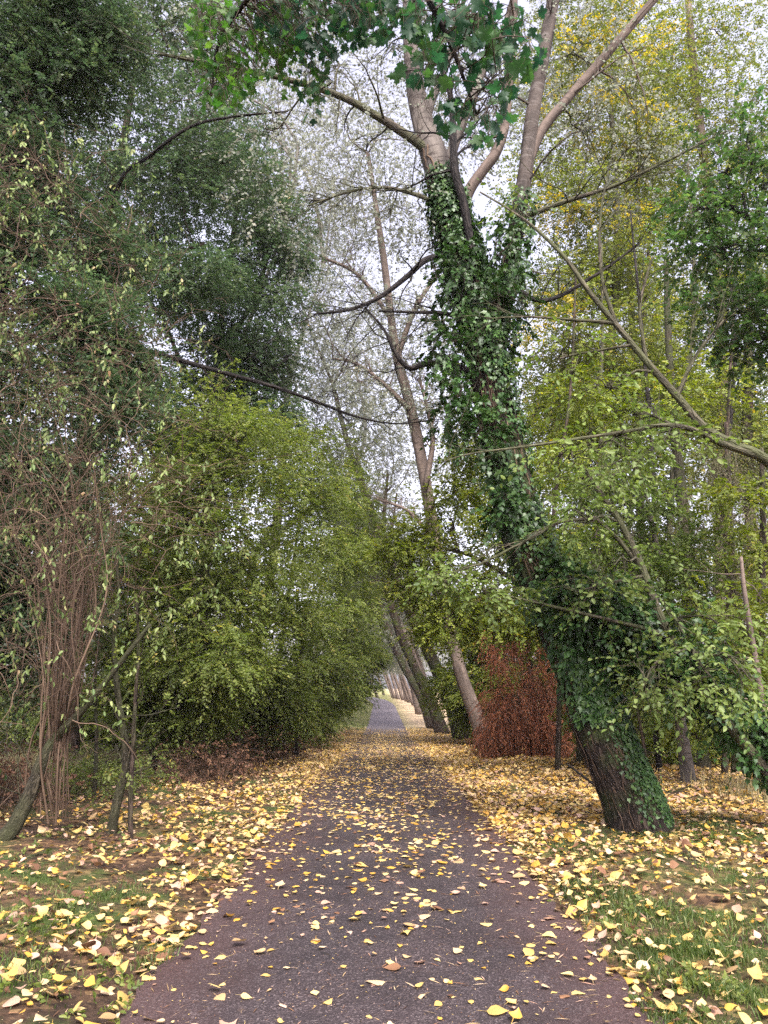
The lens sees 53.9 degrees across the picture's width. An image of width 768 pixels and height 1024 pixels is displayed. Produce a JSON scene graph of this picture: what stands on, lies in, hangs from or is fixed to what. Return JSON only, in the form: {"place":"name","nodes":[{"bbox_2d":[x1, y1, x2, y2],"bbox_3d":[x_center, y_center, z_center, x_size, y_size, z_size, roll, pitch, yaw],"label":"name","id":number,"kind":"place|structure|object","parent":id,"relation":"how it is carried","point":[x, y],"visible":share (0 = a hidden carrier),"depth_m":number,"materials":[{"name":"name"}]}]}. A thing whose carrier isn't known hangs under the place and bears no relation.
{"place":"outdoors","nodes":[
{"label":"outdoors","id":0,"kind":"place"},
{"bbox_2d":[0,689,767,1023],"bbox_3d":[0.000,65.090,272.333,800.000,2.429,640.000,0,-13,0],"label":"ground","id":1,"kind":"structure","parent":0,"point":[138,863],"depth_m":6.21,"materials":[{"name":"soil"}]},
{"bbox_2d":[2,996,20,1006],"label":"fallen leaf","id":2,"kind":"object","parent":1,"relation":"on","point":[12,1001],"visible":1,"depth_m":3.62,"materials":[{"name":"plant"}]},
{"bbox_2d":[7,958,25,968],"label":"fallen leaf","id":3,"kind":"object","parent":1,"relation":"on","point":[17,961],"visible":0.69,"depth_m":4.11,"materials":[{"name":"plant"}]},
{"bbox_2d":[0,739,94,816],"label":"bramble thicket","id":4,"kind":"object","parent":1,"relation":"on","point":[5,794],"visible":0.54,"depth_m":10.04,"materials":[{"name":"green plant"}]},
{"bbox_2d":[47,974,66,980],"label":"fallen leaf","id":5,"kind":"object","parent":1,"relation":"on","point":[57,977],"visible":1,"depth_m":3.94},
{"bbox_2d":[1,654,113,753],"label":"wood bush","id":6,"kind":"object","parent":1,"relation":"on","point":[89,733],"visible":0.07,"depth_m":20.36,"materials":[{"name":"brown plant"}]},
{"bbox_2d":[0,663,118,757],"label":"wood bush","id":7,"kind":"object","parent":1,"relation":"on","point":[23,734],"visible":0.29,"depth_m":19.27,"materials":[{"name":"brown plant"}]},
{"bbox_2d":[0,335,141,677],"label":"tree","id":8,"kind":"object","parent":1,"relation":"on","point":[3,408],"visible":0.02,"depth_m":28.10,"materials":[{"name":"green plant"}]},
{"bbox_2d":[84,975,94,986],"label":"fallen leaf","id":9,"kind":"object","parent":1,"relation":"on","point":[90,981],"visible":1,"depth_m":3.92,"materials":[{"name":"plant"}]},
{"bbox_2d":[80,940,101,947],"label":"fallen leaf","id":10,"kind":"object","parent":1,"relation":"on","point":[88,944],"visible":1,"depth_m":4.43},
{"bbox_2d":[0,0,193,779],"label":"ivy tree","id":11,"kind":"object","parent":1,"relation":"on","point":[30,48],"visible":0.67,"depth_m":10.94,"materials":[{"name":"green plant"}]},
{"bbox_2d":[65,586,133,795],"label":"sapling","id":12,"kind":"object","parent":1,"relation":"on","point":[95,767],"visible":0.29,"depth_m":11.57,"materials":[{"name":"green plant"}]},
{"bbox_2d":[95,947,111,955],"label":"fallen leaf","id":13,"kind":"object","parent":1,"relation":"on","point":[104,951],"visible":0.98,"depth_m":4.39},
{"bbox_2d":[38,736,177,806],"bbox_3d":[-4.318,4.297,11.958,2.228,1.348,3.650,6,-14,-24],"label":"bramble thicket","id":14,"kind":"object","parent":1,"relation":"on","point":[102,775],"visible":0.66,"depth_m":11.48,"materials":[{"name":"green plant"}]},
{"bbox_2d":[98,1012,122,1018],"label":"fallen leaf","id":15,"kind":"object","parent":1,"relation":"on","point":[107,1015],"visible":1,"depth_m":3.53,"materials":[{"name":"plant"}]},
{"bbox_2d":[81,673,142,749],"bbox_3d":[-8.783,5.916,23.262,5.969,3.257,4.062,-6,-15,25],"label":"wood bush","id":16,"kind":"object","parent":1,"relation":"on","point":[111,741],"visible":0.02,"depth_m":22.00,"materials":[{"name":"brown plant"}]},
{"bbox_2d":[112,959,129,977],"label":"fallen leaf","id":17,"kind":"object","parent":1,"relation":"on","point":[124,965],"visible":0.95,"depth_m":4.11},
{"bbox_2d":[52,527,193,833],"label":"sapling","id":18,"kind":"object","parent":1,"relation":"on","point":[113,819],"visible":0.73,"depth_m":8.45,"materials":[{"name":"green plant"}]},
{"bbox_2d":[117,991,132,1004],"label":"fallen leaf","id":19,"kind":"object","parent":1,"relation":"on","point":[123,995],"visible":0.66,"depth_m":3.83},
{"bbox_2d":[73,575,183,842],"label":"sapling","id":20,"kind":"object","parent":1,"relation":"on","point":[130,778],"visible":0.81,"depth_m":8.38,"materials":[{"name":"brown plant"}]},
{"bbox_2d":[45,398,264,664],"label":"wood tree","id":21,"kind":"object","parent":1,"relation":"on","point":[141,479],"visible":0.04,"depth_m":33.64,"materials":[{"name":"green plant"}]},
{"bbox_2d":[0,82,313,841],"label":"climbing vine","id":22,"kind":"object","parent":1,"relation":"on","point":[62,724],"visible":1,"depth_m":8.29,"materials":[{"name":"green plant"}]},
{"bbox_2d":[161,924,168,930],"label":"fallen leaf","id":23,"kind":"object","parent":1,"relation":"on","point":[163,926],"visible":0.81,"depth_m":4.91,"materials":[{"name":"plant"}]},
{"bbox_2d":[155,915,167,924],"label":"fallen leaf","id":24,"kind":"object","parent":23,"relation":"on","point":[161,919],"visible":1,"depth_m":4.99,"materials":[{"name":"plant"}]},
{"bbox_2d":[27,345,350,772],"bbox_3d":[-4.223,0.785,14.926,7.004,8.770,5.804,0,-13,0],"label":"hedge tree","id":25,"kind":"object","parent":1,"relation":"on","point":[213,673],"visible":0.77,"depth_m":14.26,"materials":[{"name":"green plant"}]},
{"bbox_2d":[141,725,286,788],"bbox_3d":[-3.171,4.744,13.839,3.563,1.768,2.684,-10,-17,37],"label":"bramble thicket","id":26,"kind":"object","parent":1,"relation":"on","point":[197,767],"visible":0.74,"depth_m":13.38,"materials":[{"name":"brown plant"}]},
{"bbox_2d":[119,79,337,755],"bbox_3d":[-4.872,-3.496,21.939,6.841,20.724,5.381,0,-13,0],"label":"dark tree","id":27,"kind":"object","parent":1,"relation":"on","point":[244,348],"visible":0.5,"depth_m":22.53,"materials":[{"name":"green plant"}]},
{"bbox_2d":[0,0,473,764],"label":"dark tree","id":28,"kind":"object","parent":1,"relation":"on","point":[178,158],"visible":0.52,"depth_m":18.64,"materials":[{"name":"green plant"}]},
{"bbox_2d":[223,727,255,776],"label":"sapling","id":29,"kind":"object","parent":1,"relation":"on","point":[238,739],"visible":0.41,"depth_m":14.34,"materials":[{"name":"brown plant"}]},
{"bbox_2d":[125,1,381,746],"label":"tall poplar","id":30,"kind":"object","parent":1,"relation":"on","point":[300,228],"visible":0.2,"depth_m":29.95,"materials":[{"name":"grey plant"}]},
{"bbox_2d":[167,399,375,759],"bbox_3d":[-2.964,1.745,19.735,5.489,9.629,6.020,0,-13,0],"label":"hedge tree","id":31,"kind":"object","parent":1,"relation":"on","point":[281,712],"visible":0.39,"depth_m":18.87,"materials":[{"name":"green plant"}]},
{"bbox_2d":[215,717,334,766],"bbox_3d":[-2.832,5.999,19.256,3.096,1.698,5.419,3,-14,-14],"label":"bramble thicket","id":32,"kind":"object","parent":1,"relation":"on","point":[270,753],"visible":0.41,"depth_m":17.98,"materials":[{"name":"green plant"}]},
{"bbox_2d":[277,628,322,756],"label":"sapling","id":33,"kind":"object","parent":1,"relation":"on","point":[295,741],"visible":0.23,"depth_m":19.84,"materials":[{"name":"green plant"}]},
{"bbox_2d":[234,9,401,636],"bbox_3d":[-4.013,-8.292,39.493,11.281,38.938,10.276,5,-14,-21],"label":"tall poplar","id":34,"kind":"object","parent":1,"relation":"on","point":[323,262],"visible":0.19,"depth_m":39.80,"materials":[{"name":"grey plant"}]},
{"bbox_2d":[250,417,395,751],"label":"hedge tree","id":35,"kind":"object","parent":1,"relation":"on","point":[328,729],"visible":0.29,"depth_m":24.47,"materials":[{"name":"green plant"}]},
{"bbox_2d":[222,254,425,616],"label":"tall poplar","id":36,"kind":"object","parent":1,"relation":"on","point":[381,479],"visible":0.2,"depth_m":48.45,"materials":[{"name":"grey plant"}]},
{"bbox_2d":[286,463,405,727],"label":"hedge tree","id":37,"kind":"object","parent":1,"relation":"on","point":[347,695],"visible":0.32,"depth_m":30.41,"materials":[{"name":"green plant"}]},
{"bbox_2d":[293,486,405,653],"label":"leaning poplar","id":38,"kind":"object","parent":1,"relation":"on","point":[349,591],"visible":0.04,"depth_m":55.57,"materials":[{"name":"green plant"}]},
{"bbox_2d":[226,171,473,739],"bbox_3d":[-2.714,-2.866,35.581,11.746,26.645,7.520,8,-15,-30],"label":"leaning poplar","id":39,"kind":"object","parent":1,"relation":"on","point":[433,661],"visible":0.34,"depth_m":35.55,"materials":[{"name":"grey plant"}]},
{"bbox_2d":[335,706,371,729],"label":"mown grass","id":40,"kind":"structure","parent":1,"relation":"on","point":[361,727],"depth_m":56.18,"materials":[{"name":"plant"}]},
{"bbox_2d":[319,553,394,727],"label":"hedge tree","id":41,"kind":"object","parent":1,"relation":"on","point":[383,662],"visible":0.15,"depth_m":38.10,"materials":[{"name":"green plant"}]},
{"bbox_2d":[184,0,547,150],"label":"maple tree","id":42,"kind":"object","parent":1,"relation":"on","point":[273,19],"visible":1,"depth_m":4.71,"materials":[{"name":"green plant"}]},
{"bbox_2d":[312,507,424,663],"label":"leaning poplar","id":43,"kind":"object","parent":1,"relation":"on","point":[384,609],"depth_m":56.17,"materials":[{"name":"green plant"}]},
{"bbox_2d":[294,324,450,733],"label":"leaning poplar","id":44,"kind":"object","parent":1,"relation":"on","point":[438,723],"visible":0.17,"depth_m":40.89,"materials":[{"name":"brown plant"}]},
{"bbox_2d":[312,476,432,670],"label":"leaning poplar","id":45,"kind":"object","parent":1,"relation":"on","point":[402,625],"visible":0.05,"depth_m":48.61,"materials":[{"name":"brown plant"}]},
{"bbox_2d":[256,26,503,748],"bbox_3d":[-0.222,-4.981,27.360,7.995,26.343,10.751,-9,-16,33],"label":"leaning poplar","id":46,"kind":"object","parent":1,"relation":"on","point":[465,687],"visible":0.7,"depth_m":26.64,"materials":[{"name":"grey plant"}]},
{"bbox_2d":[334,507,426,678],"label":"leaning poplar","id":47,"kind":"object","parent":1,"relation":"on","point":[419,660],"visible":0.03,"depth_m":53.09,"materials":[{"name":"brown plant"}]},
{"bbox_2d":[0,726,767,1023],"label":"leaf litter","id":48,"kind":"object","parent":1,"relation":"on","point":[449,762],"visible":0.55,"depth_m":8.87,"materials":[{"name":"plant"}]},
{"bbox_2d":[37,906,50,916],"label":"fallen leaf","id":49,"kind":"object","parent":48,"relation":"on","point":[42,910],"visible":1,"depth_m":4.95,"materials":[{"name":"plant"}]},
{"bbox_2d":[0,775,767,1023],"bbox_3d":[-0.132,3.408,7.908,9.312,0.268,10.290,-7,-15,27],"label":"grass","id":50,"kind":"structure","parent":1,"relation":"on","point":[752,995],"depth_m":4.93,"materials":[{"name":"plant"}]},
{"bbox_2d":[666,1001,676,1013],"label":"fallen leaf","id":51,"kind":"object","parent":50,"relation":"on","point":[669,1006],"visible":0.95,"depth_m":3.65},
{"bbox_2d":[0,809,767,1023],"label":"weeds","id":52,"kind":"object","parent":1,"relation":"on","point":[687,966],"visible":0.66,"depth_m":4.23,"materials":[{"name":"green plant"}]},
{"bbox_2d":[341,579,426,676],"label":"leaning poplar","id":53,"kind":"object","parent":1,"relation":"on","point":[390,651],"visible":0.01,"depth_m":64.57,"materials":[{"name":"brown plant"}]},
{"bbox_2d":[1,780,767,1023],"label":"leaf debris","id":54,"kind":"object","parent":1,"relation":"on","point":[374,913],"visible":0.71,"depth_m":5.05,"materials":[{"name":"plant"}]},
{"bbox_2d":[372,668,399,698],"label":"leaning poplar","id":55,"kind":"object","parent":1,"relation":"on","point":[395,690],"visible":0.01,"depth_m":108.77,"materials":[{"name":"brown plant"}]},
{"bbox_2d":[360,582,421,714],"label":"leaning poplar","id":56,"kind":"object","parent":1,"relation":"on","point":[417,709],"visible":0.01,"depth_m":67.53,"materials":[{"name":"brown plant"}]},
{"bbox_2d":[386,670,395,698],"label":"leaning poplar","id":57,"kind":"object","parent":1,"relation":"on","point":[391,689],"visible":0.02,"depth_m":114.30,"materials":[{"name":"brown plant"}]},
{"bbox_2d":[384,669,403,699],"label":"leaning poplar","id":58,"kind":"object","parent":1,"relation":"on","point":[399,689],"depth_m":103.62,"materials":[{"name":"brown plant"}]},
{"bbox_2d":[377,631,413,705],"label":"leaning poplar","id":59,"kind":"object","parent":1,"relation":"on","point":[407,688],"visible":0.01,"depth_m":87.12,"materials":[{"name":"brown plant"}]},
{"bbox_2d":[336,400,469,728],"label":"leaning poplar","id":60,"kind":"object","parent":1,"relation":"on","point":[407,673],"visible":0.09,"depth_m":50.38,"materials":[{"name":"brown plant"}]},
{"bbox_2d":[396,665,410,702],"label":"leaning poplar","id":61,"kind":"object","parent":1,"relation":"on","point":[405,693],"depth_m":94.77,"materials":[{"name":"brown plant"}]},
{"bbox_2d":[76,0,767,835],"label":"ivy tree","id":62,"kind":"object","parent":1,"relation":"on","point":[618,766],"depth_m":10.00,"materials":[{"name":"plant"}]},
{"bbox_2d":[352,420,547,667],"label":"hazel tree","id":63,"kind":"object","parent":1,"relation":"on","point":[403,547],"visible":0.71,"depth_m":15.86,"materials":[{"name":"green plant"}]},
{"bbox_2d":[407,586,552,740],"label":"shade tree","id":64,"kind":"object","parent":1,"relation":"on","point":[441,685],"visible":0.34,"depth_m":27.60,"materials":[{"name":"green plant"}]},
{"bbox_2d":[463,595,575,760],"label":"dead conifer","id":65,"kind":"object","parent":1,"relation":"on","point":[514,726],"visible":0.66,"depth_m":19.46,"materials":[{"name":"brown plant"}]},
{"bbox_2d":[420,428,629,706],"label":"tree","id":66,"kind":"object","parent":1,"relation":"on","point":[543,491],"visible":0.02,"depth_m":46.26,"materials":[{"name":"green plant"}]},
{"bbox_2d":[526,268,614,770],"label":"wood sapling","id":67,"kind":"object","parent":1,"relation":"on","point":[558,732],"visible":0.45,"depth_m":16.95,"materials":[{"name":"green plant"}]},
{"bbox_2d":[381,435,767,781],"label":"leaning elm","id":68,"kind":"object","parent":1,"relation":"on","point":[634,554],"visible":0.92,"depth_m":8.19,"materials":[{"name":"green plant"}]},
{"bbox_2d":[417,327,737,735],"bbox_3d":[8.989,0.797,33.951,14.454,18.983,11.478,2,-13,-10],"label":"tree","id":69,"kind":"object","parent":1,"relation":"on","point":[533,397],"visible":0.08,"depth_m":33.42,"materials":[{"name":"green plant"}]},
{"bbox_2d":[566,763,594,786],"bbox_3d":[2.916,3.828,10.867,0.331,0.219,2.093,1,-13,-5],"label":"fallen branch","id":70,"kind":"object","parent":1,"relation":"on","point":[580,774],"visible":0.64,"depth_m":10.89,"materials":[{"name":"wood"}]},
{"bbox_2d":[395,89,767,541],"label":"leaning tree","id":71,"kind":"object","parent":1,"relation":"on","point":[705,431],"visible":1,"depth_m":7.65,"materials":[{"name":"green plant"}]},
{"bbox_2d":[577,899,586,909],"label":"fallen leaf","id":72,"kind":"object","parent":1,"relation":"on","point":[581,903],"visible":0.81,"depth_m":5.40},
{"bbox_2d":[559,243,616,762],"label":"wood sapling","id":73,"kind":"object","parent":1,"relation":"on","point":[579,757],"visible":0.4,"depth_m":19.50,"materials":[{"name":"plant"}]},
{"bbox_2d":[478,0,742,579],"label":"tall tree","id":74,"kind":"object","parent":1,"relation":"on","point":[615,289],"visible":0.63,"depth_m":22.15,"materials":[{"name":"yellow plant"}]},
{"bbox_2d":[608,871,621,878],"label":"fallen leaf","id":75,"kind":"object","parent":1,"relation":"on","point":[614,874],"visible":1,"depth_m":6.15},
{"bbox_2d":[547,685,686,765],"bbox_3d":[5.457,4.990,17.188,3.321,2.342,2.507,5,-14,-19],"label":"wood bush","id":76,"kind":"object","parent":1,"relation":"on","point":[648,747],"visible":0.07,"depth_m":17.01,"materials":[{"name":"green plant"}]},
{"bbox_2d":[469,0,767,665],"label":"tall tree","id":77,"kind":"object","parent":1,"relation":"on","point":[556,142],"visible":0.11,"depth_m":31.50,"materials":[{"name":"green plant"}]},
{"bbox_2d":[495,260,767,769],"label":"understorey tree","id":78,"kind":"object","parent":1,"relation":"on","point":[695,736],"visible":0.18,"depth_m":17.73,"materials":[{"name":"green plant"}]},
{"bbox_2d":[615,178,664,582],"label":"wood sapling","id":79,"kind":"object","parent":1,"relation":"on","point":[645,297],"visible":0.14,"depth_m":22.89,"materials":[{"name":"brown plant"}]},
{"bbox_2d":[518,324,767,652],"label":"tree","id":80,"kind":"object","parent":1,"relation":"on","point":[645,471],"visible":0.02,"depth_m":36.59,"materials":[{"name":"green plant"}]},
{"bbox_2d":[636,956,651,969],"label":"fallen leaf","id":81,"kind":"object","parent":1,"relation":"on","point":[645,963],"visible":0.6,"depth_m":4.30,"materials":[{"name":"plant"}]},
{"bbox_2d":[550,403,749,783],"bbox_3d":[4.629,1.455,13.569,3.786,6.871,2.816,0,-13,0],"label":"understorey tree","id":82,"kind":"object","parent":1,"relation":"on","point":[667,571],"visible":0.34,"depth_m":13.49,"materials":[{"name":"green plant"}]},
{"bbox_2d":[606,189,699,769],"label":"wood sapling","id":83,"kind":"object","parent":1,"relation":"on","point":[658,759],"visible":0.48,"depth_m":17.07,"materials":[{"name":"green plant"}]},
{"bbox_2d":[630,691,688,784],"bbox_3d":[4.261,3.691,12.372,1.442,1.802,1.364,0,-13,0],"label":"twiggy bush","id":84,"kind":"object","parent":1,"relation":"on","point":[642,737],"visible":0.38,"depth_m":12.47,"materials":[{"name":"green plant"}]},
{"bbox_2d":[565,0,767,604],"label":"tall tree","id":85,"kind":"object","parent":1,"relation":"on","point":[689,39],"visible":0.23,"depth_m":25.17,"materials":[{"name":"green plant"}]},
{"bbox_2d":[663,988,674,1000],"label":"fallen leaf","id":86,"kind":"object","parent":1,"relation":"on","point":[671,993],"visible":0.88,"depth_m":3.84,"materials":[{"name":"plant"}]},
{"bbox_2d":[650,159,717,760],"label":"wood sapling","id":87,"kind":"object","parent":1,"relation":"on","point":[693,327],"visible":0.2,"depth_m":20.38,"materials":[{"name":"plant"}]},
{"bbox_2d":[649,715,730,764],"bbox_3d":[7.490,4.841,17.120,3.244,2.268,2.321,2,-13,-8],"label":"wood bush","id":88,"kind":"object","parent":1,"relation":"on","point":[713,751],"visible":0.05,"depth_m":16.48,"materials":[{"name":"green plant"}]},
{"bbox_2d":[642,78,767,410],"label":"overhanging tree","id":89,"kind":"object","parent":1,"relation":"on","point":[726,202],"visible":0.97,"depth_m":9.93,"materials":[{"name":"green plant"}]},
{"bbox_2d":[653,383,767,654],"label":"tree","id":90,"kind":"object","parent":1,"relation":"on","point":[766,469],"visible":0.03,"depth_m":34.29,"materials":[{"name":"green plant"}]},
{"bbox_2d":[659,406,767,774],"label":"tree","id":91,"kind":"object","parent":1,"relation":"on","point":[728,473],"visible":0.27,"depth_m":14.64,"materials":[{"name":"green plant"}]},
{"bbox_2d":[664,447,767,790],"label":"understorey tree","id":92,"kind":"object","parent":1,"relation":"on","point":[727,499],"visible":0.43,"depth_m":12.45,"materials":[{"name":"green plant"}]},
{"bbox_2d":[664,48,767,654],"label":"tall tree","id":93,"kind":"object","parent":1,"relation":"on","point":[750,419],"visible":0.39,"depth_m":22.09,"materials":[{"name":"green plant"}]},
{"bbox_2d":[676,557,767,715],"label":"dead pole","id":94,"kind":"object","parent":1,"relation":"on","point":[745,595],"visible":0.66,"depth_m":9.93,"materials":[{"name":"wood"}]},
{"bbox_2d":[690,209,759,616],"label":"wood sapling","id":95,"kind":"object","parent":1,"relation":"on","point":[731,406],"visible":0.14,"depth_m":19.18,"materials":[{"name":"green plant"}]},
{"bbox_2d":[721,1003,739,1010],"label":"fallen leaf","id":96,"kind":"object","parent":1,"relation":"on","point":[729,1006],"visible":1,"depth_m":3.64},
{"bbox_2d":[700,277,766,775],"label":"wood sapling","id":97,"kind":"object","parent":1,"relation":"on","point":[730,395],"visible":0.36,"depth_m":15.78,"materials":[{"name":"green plant"}]},
{"bbox_2d":[732,904,741,914],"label":"fallen leaf","id":98,"kind":"object","parent":1,"relation":"on","point":[736,908],"visible":0.98,"depth_m":5.14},
{"bbox_2d":[747,963,762,985],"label":"fallen leaf","id":99,"kind":"object","parent":1,"relation":"on","point":[754,971],"visible":0.98,"depth_m":4.01,"materials":[{"name":"plant"}]},
{"bbox_2d":[0,746,767,814],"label":"tall dry grass","id":100,"kind":"structure","parent":0,"point":[35,755],"depth_m":12.31,"materials":[{"name":"plant"}]},
{"bbox_2d":[1,0,767,688],"label":"sky","id":101,"kind":"structure","parent":0,"point":[480,206],"materials":[{"name":"white"}]},
{"bbox_2d":[120,697,667,1023],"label":"path","id":102,"kind":"structure","parent":0,"point":[191,972],"depth_m":4.74,"materials":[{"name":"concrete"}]},
{"bbox_2d":[383,963,400,969],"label":"fallen leaf","id":103,"kind":"object","parent":102,"relation":"on","point":[393,966],"visible":1,"depth_m":4.17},
{"bbox_2d":[480,1005,509,1014],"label":"fallen leaf","id":104,"kind":"object","parent":102,"relation":"on","point":[495,1010],"visible":1,"depth_m":3.61,"materials":[{"name":"plant"}]},
{"bbox_2d":[523,948,533,955],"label":"fallen leaf","id":105,"kind":"object","parent":102,"relation":"on","point":[528,951],"visible":1,"depth_m":4.41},
{"bbox_2d":[578,928,594,939],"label":"fallen leaf","id":106,"kind":"object","parent":102,"relation":"on","point":[589,934],"visible":1,"depth_m":4.70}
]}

